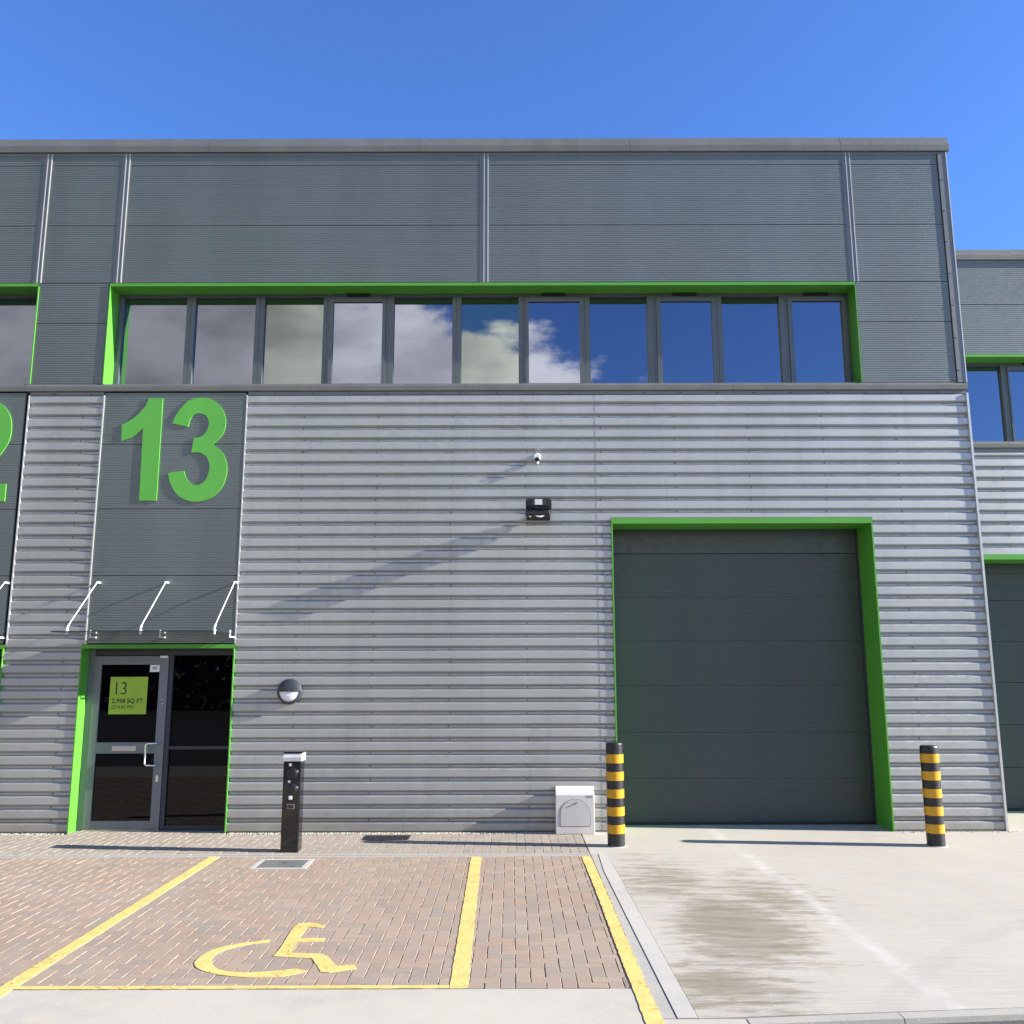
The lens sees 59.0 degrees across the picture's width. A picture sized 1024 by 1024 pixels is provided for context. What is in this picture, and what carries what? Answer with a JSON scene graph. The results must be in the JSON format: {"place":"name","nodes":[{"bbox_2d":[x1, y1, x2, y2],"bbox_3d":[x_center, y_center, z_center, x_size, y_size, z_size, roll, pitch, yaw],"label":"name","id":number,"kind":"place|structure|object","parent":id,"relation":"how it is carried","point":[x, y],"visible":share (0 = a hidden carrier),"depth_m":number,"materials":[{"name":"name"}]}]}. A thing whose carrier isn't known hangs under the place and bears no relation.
{"place":"outdoors","nodes":[
{"label":"outdoors","id":0,"kind":"place"},
{"bbox_2d":[0,830,588,854],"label":"pavement","id":1,"kind":"structure","parent":0,"point":[162,842],"depth_m":10.59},
{"bbox_2d":[280,750,305,852],"bbox_3d":[-2.487,3.271,10.256,0.224,1.092,0.230,0,-10,0],"label":"charging post","id":2,"kind":"object","parent":1,"relation":"on","point":[292,802],"visible":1,"depth_m":10.18,"materials":[{"name":"black plastic"}]},
{"bbox_2d":[362,835,409,840],"bbox_3d":[-1.524,3.959,10.963,0.550,0.035,0.310,0,-10,0],"label":"drain grate","id":3,"kind":"object","parent":1,"relation":"on","point":[386,837],"visible":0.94,"depth_m":10.96,"materials":[{"name":"black metal"}]},
{"bbox_2d":[0,989,660,1023],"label":"concrete strip","id":4,"kind":"object","parent":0,"point":[459,1006],"visible":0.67,"depth_m":5.46,"materials":[{"name":"beige concrete"}]},
{"bbox_2d":[0,856,663,1023],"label":"block paving","id":5,"kind":"structure","parent":0,"point":[151,923],"depth_m":7.20,"materials":[{"name":"brick"}]},
{"bbox_2d":[248,859,314,869],"bbox_3d":[-2.406,3.699,9.485,0.585,0.024,0.490,0,-10,0],"label":"manhole cover","id":6,"kind":"object","parent":5,"relation":"on","point":[269,864],"visible":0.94,"depth_m":9.46,"materials":[{"name":"grey metal"}]},
{"bbox_2d":[36,830,629,989],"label":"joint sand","id":7,"kind":"structure","parent":0,"point":[490,918],"depth_m":7.43,"materials":[{"name":"beige sand"}]},
{"bbox_2d":[0,831,1018,834],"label":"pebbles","id":8,"kind":"object","parent":7,"relation":"on","point":[330,833],"visible":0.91,"depth_m":11.25,"materials":[{"name":"beige gravel"}]},
{"bbox_2d":[0,0,1023,249],"label":"sky","id":9,"kind":"structure","parent":0,"point":[953,70],"materials":[{"name":"blue"}]},
{"bbox_2d":[591,854,676,1018],"bbox_3d":[0.914,3.397,7.610,0.091,0.080,4.770,0,-10,0],"label":"channel strip","id":10,"kind":"object","parent":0,"point":[658,996],"visible":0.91,"depth_m":6.45,"materials":[{"name":"concrete"}]},
{"bbox_2d":[353,832,1023,1023],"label":"road","id":11,"kind":"structure","parent":0,"point":[1007,1022],"depth_m":5.27,"materials":[{"name":"grey asphalt"}]},
{"bbox_2d":[0,853,589,857],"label":"edging kerb","id":12,"kind":"structure","parent":11,"relation":"on","point":[281,855],"depth_m":9.93,"materials":[{"name":"concrete"}]},
{"bbox_2d":[599,854,697,1018],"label":"kerb","id":13,"kind":"structure","parent":11,"relation":"on","point":[679,1002],"depth_m":6.55,"materials":[{"name":"grey concrete"}]},
{"bbox_2d":[746,1008,1023,1023],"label":"road kerb","id":14,"kind":"structure","parent":11,"relation":"on","point":[959,1016],"depth_m":5.28,"materials":[{"name":"concrete"}]},
{"bbox_2d":[663,1019,748,1023],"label":"concrete strip","id":15,"kind":"object","parent":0,"point":[704,1021],"visible":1,"depth_m":5.22,"materials":[{"name":"grey concrete"}]},
{"bbox_2d":[582,811,1023,1020],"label":"concrete yard","id":16,"kind":"structure","parent":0,"point":[751,921],"depth_m":7.49,"materials":[{"name":"beige concrete"}]},
{"bbox_2d":[0,138,1008,833],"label":"warehouse building","id":17,"kind":"structure","parent":16,"relation":"on","point":[720,388],"depth_m":12.16,"materials":[{"name":"silver metal"}]},
{"bbox_2d":[0,581,9,638],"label":"glass canopy","id":18,"kind":"object","parent":17,"relation":"attached to","point":[5,582],"visible":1,"depth_m":11.73,"materials":[{"name":"white"}]},
{"bbox_2d":[0,403,11,500],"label":"house number","id":19,"kind":"object","parent":17,"relation":"attached to","point":[5,426],"visible":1,"depth_m":12.18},
{"bbox_2d":[0,295,36,383],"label":"window","id":20,"kind":"structure","parent":17,"relation":"in","point":[17,312],"depth_m":12.76,"materials":[{"name":"grey glass"}]},
{"bbox_2d":[82,656,169,828],"bbox_3d":[-4.976,2.952,11.657,0.970,2.175,0.146,0,-10,0],"label":"entrance door","id":21,"kind":"structure","parent":17,"relation":"in","point":[123,784],"depth_m":11.67,"materials":[{"name":"black glass"}]},
{"bbox_2d":[121,398,162,500],"bbox_3d":[-4.990,-0.845,12.146,0.533,1.414,0.016,0,-10,0],"label":"house number","id":22,"kind":"object","parent":17,"relation":"attached to","point":[147,419],"visible":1,"depth_m":12.16,"materials":[{"name":"green plastic"}]},
{"bbox_2d":[50,581,236,637],"bbox_3d":[-4.543,1.194,11.324,1.925,0.745,0.974,0,-10,0],"label":"glass canopy","id":23,"kind":"object","parent":17,"relation":"attached to","point":[160,632],"visible":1,"depth_m":11.22,"materials":[{"name":"white"}]},
{"bbox_2d":[113,294,191,383],"bbox_3d":[-5.042,-2.391,12.745,1.022,1.415,0.100,0,-10,0],"label":"window","id":24,"kind":"structure","parent":17,"relation":"in","point":[153,330],"depth_m":12.74,"materials":[{"name":"grey glass"}]},
{"bbox_2d":[168,398,226,501],"bbox_3d":[-4.201,-0.842,12.145,0.786,1.435,0.016,0,-10,0],"label":"house number","id":25,"kind":"object","parent":17,"relation":"attached to","point":[209,487],"visible":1,"depth_m":12.13,"materials":[{"name":"green plastic"}]},
{"bbox_2d":[187,294,260,383],"bbox_3d":[-4.042,-2.393,12.745,0.971,1.415,0.100,0,-10,0],"label":"window","id":26,"kind":"structure","parent":17,"relation":"in","point":[224,337],"depth_m":12.74,"materials":[{"name":"grey glass"}]},
{"bbox_2d":[277,679,302,703],"bbox_3d":[-2.843,2.291,11.551,0.316,0.316,0.104,0,-10,0],"label":"wall light","id":27,"kind":"object","parent":17,"relation":"attached to","point":[289,691],"visible":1,"depth_m":11.52,"materials":[{"name":"grey metal"}]},
{"bbox_2d":[257,294,327,383],"bbox_3d":[-3.080,-2.395,12.746,0.947,1.415,0.100,0,-10,0],"label":"window","id":28,"kind":"structure","parent":17,"relation":"in","point":[292,327],"depth_m":12.75,"materials":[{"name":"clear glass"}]},
{"bbox_2d":[325,293,388,383],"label":"window","id":29,"kind":"structure","parent":17,"relation":"in","point":[357,323],"depth_m":12.71,"materials":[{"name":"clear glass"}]},
{"bbox_2d":[387,294,456,383],"bbox_3d":[-1.262,-2.399,12.747,0.952,1.415,0.100,0,-10,0],"label":"window","id":30,"kind":"structure","parent":17,"relation":"in","point":[421,327],"depth_m":12.74,"materials":[{"name":"grey glass"}]},
{"bbox_2d":[456,294,522,382],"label":"window","id":31,"kind":"structure","parent":17,"relation":"in","point":[489,327],"depth_m":12.75,"materials":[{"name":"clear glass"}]},
{"bbox_2d":[533,453,540,463],"bbox_3d":[0.335,-0.711,12.102,0.100,0.170,0.122,0,-10,0],"label":"cctv camera","id":32,"kind":"object","parent":17,"relation":"attached to","point":[536,456],"visible":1,"depth_m":12.10,"materials":[{"name":"white plastic"}]},
{"bbox_2d":[526,498,551,520],"bbox_3d":[0.344,-0.024,11.809,0.330,0.245,0.394,0,-10,0],"label":"floodlight","id":33,"kind":"object","parent":17,"relation":"attached to","point":[538,509],"visible":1,"depth_m":11.63,"materials":[{"name":"black plastic"}]},
{"bbox_2d":[523,293,585,382],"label":"window","id":34,"kind":"structure","parent":17,"relation":"in","point":[553,323],"depth_m":12.71,"materials":[{"name":"blue glass"}]},
{"bbox_2d":[555,786,594,833],"bbox_3d":[0.782,3.713,11.280,0.482,0.558,0.190,0,-10,0],"label":"gas meter box","id":35,"kind":"object","parent":17,"relation":"attached to","point":[574,810],"visible":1,"depth_m":11.21,"materials":[{"name":"grey plastic"}]},
{"bbox_2d":[561,799,589,825],"bbox_3d":[0.783,3.720,11.193,0.365,0.315,0.020,0,-10,0],"label":"door","id":36,"kind":"structure","parent":35,"relation":"in","point":[575,812],"depth_m":11.20,"materials":[{"name":"grey plastic"}]},
{"bbox_2d":[584,293,654,382],"bbox_3d":[1.511,-2.405,12.749,0.967,1.415,0.100,0,-10,0],"label":"window","id":37,"kind":"structure","parent":17,"relation":"in","point":[619,327],"depth_m":12.75,"materials":[{"name":"blue glass"}]},
{"bbox_2d":[653,293,719,382],"bbox_3d":[2.443,-2.410,12.735,0.892,1.415,0.130,0,-10,0],"label":"window","id":38,"kind":"structure","parent":17,"relation":"in","point":[685,324],"depth_m":12.71,"materials":[{"name":"blue glass"}]},
{"bbox_2d":[613,554,857,596],"bbox_3d":[3.041,0.870,12.406,3.405,0.589,0.030,0,-10,0],"label":"door panel","id":39,"kind":"structure","parent":17,"relation":"in","point":[635,575],"depth_m":12.39,"materials":[{"name":"grey metal"}]},
{"bbox_2d":[614,597,860,640],"bbox_3d":[3.042,1.453,12.305,3.405,0.589,0.030,0,-10,0],"label":"door panel","id":40,"kind":"structure","parent":17,"relation":"in","point":[636,618],"depth_m":12.29,"materials":[{"name":"grey metal"}]},
{"bbox_2d":[615,641,863,684],"bbox_3d":[3.044,2.036,12.203,3.405,0.587,0.030,0,-10,0],"label":"door panel","id":41,"kind":"structure","parent":17,"relation":"in","point":[637,662],"depth_m":12.19,"materials":[{"name":"grey metal"}]},
{"bbox_2d":[616,685,867,731],"bbox_3d":[3.045,2.628,12.100,3.405,0.610,0.030,0,-10,0],"label":"door panel","id":42,"kind":"structure","parent":17,"relation":"in","point":[671,708],"depth_m":12.09,"materials":[{"name":"grey metal"}]},
{"bbox_2d":[617,732,870,777],"bbox_3d":[3.047,3.221,11.996,3.405,0.588,0.030,0,-10,0],"label":"door panel","id":43,"kind":"structure","parent":17,"relation":"in","point":[645,754],"depth_m":11.98,"materials":[{"name":"grey metal"}]},
{"bbox_2d":[624,778,873,821],"bbox_3d":[3.048,3.786,11.898,3.405,0.553,0.030,0,-10,0],"label":"door panel","id":44,"kind":"structure","parent":17,"relation":"in","point":[645,799],"depth_m":11.88,"materials":[{"name":"grey metal"}]},
{"bbox_2d":[716,293,788,382],"bbox_3d":[3.371,-2.410,12.750,0.957,1.415,0.100,0,-10,0],"label":"window","id":45,"kind":"structure","parent":17,"relation":"in","point":[751,328],"depth_m":12.75,"materials":[{"name":"blue glass"}]},
{"bbox_2d":[784,292,852,382],"bbox_3d":[4.298,-2.414,12.736,0.892,1.415,0.130,0,-10,0],"label":"window","id":46,"kind":"structure","parent":17,"relation":"in","point":[816,323],"depth_m":12.71,"materials":[{"name":"blue glass"}]},
{"bbox_2d":[605,742,626,847],"bbox_3d":[1.200,3.273,10.520,0.256,1.162,0.256,0,-10,0],"label":"bollard","id":47,"kind":"object","parent":16,"relation":"on","point":[615,798],"visible":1,"depth_m":10.44,"materials":[{"name":"black metal"}]},
{"bbox_2d":[919,745,948,847],"bbox_3d":[4.872,3.279,10.489,0.256,1.122,0.256,0,-10,0],"label":"bollard","id":48,"kind":"object","parent":16,"relation":"on","point":[932,799],"visible":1,"depth_m":10.42,"materials":[{"name":"black metal"}]},
{"bbox_2d":[955,250,1023,810],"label":"warehouse building","id":49,"kind":"structure","parent":16,"relation":"on","point":[991,288],"depth_m":13.49,"materials":[{"name":"silver metal"}]},
{"bbox_2d":[965,363,1010,441],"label":"window","id":50,"kind":"structure","parent":49,"relation":"in","point":[986,390],"depth_m":13.73,"materials":[{"name":"blue glass"}]},
{"bbox_2d":[985,574,1023,599],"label":"door panel","id":51,"kind":"structure","parent":49,"relation":"in","point":[998,586],"depth_m":13.47,"materials":[{"name":"grey metal"}]},
{"bbox_2d":[988,601,1023,640],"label":"door panel","id":52,"kind":"structure","parent":49,"relation":"in","point":[1006,618],"depth_m":13.38,"materials":[{"name":"grey metal"}]},
{"bbox_2d":[991,641,1023,681],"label":"door panel","id":53,"kind":"structure","parent":49,"relation":"in","point":[1008,656],"depth_m":13.28,"materials":[{"name":"grey metal"}]},
{"bbox_2d":[995,683,1023,724],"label":"door panel","id":54,"kind":"structure","parent":49,"relation":"in","point":[1010,696],"depth_m":13.18,"materials":[{"name":"grey metal"}]},
{"bbox_2d":[999,725,1023,766],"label":"door panel","id":55,"kind":"structure","parent":49,"relation":"in","point":[1011,736],"depth_m":13.07,"materials":[{"name":"grey metal"}]},
{"bbox_2d":[1003,363,1023,440],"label":"window","id":56,"kind":"structure","parent":49,"relation":"in","point":[1013,372],"depth_m":13.71,"materials":[{"name":"blue glass"}]},
{"bbox_2d":[1003,767,1023,808],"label":"door panel","id":57,"kind":"structure","parent":49,"relation":"in","point":[1013,776],"depth_m":12.97,"materials":[{"name":"grey metal"}]}
]}

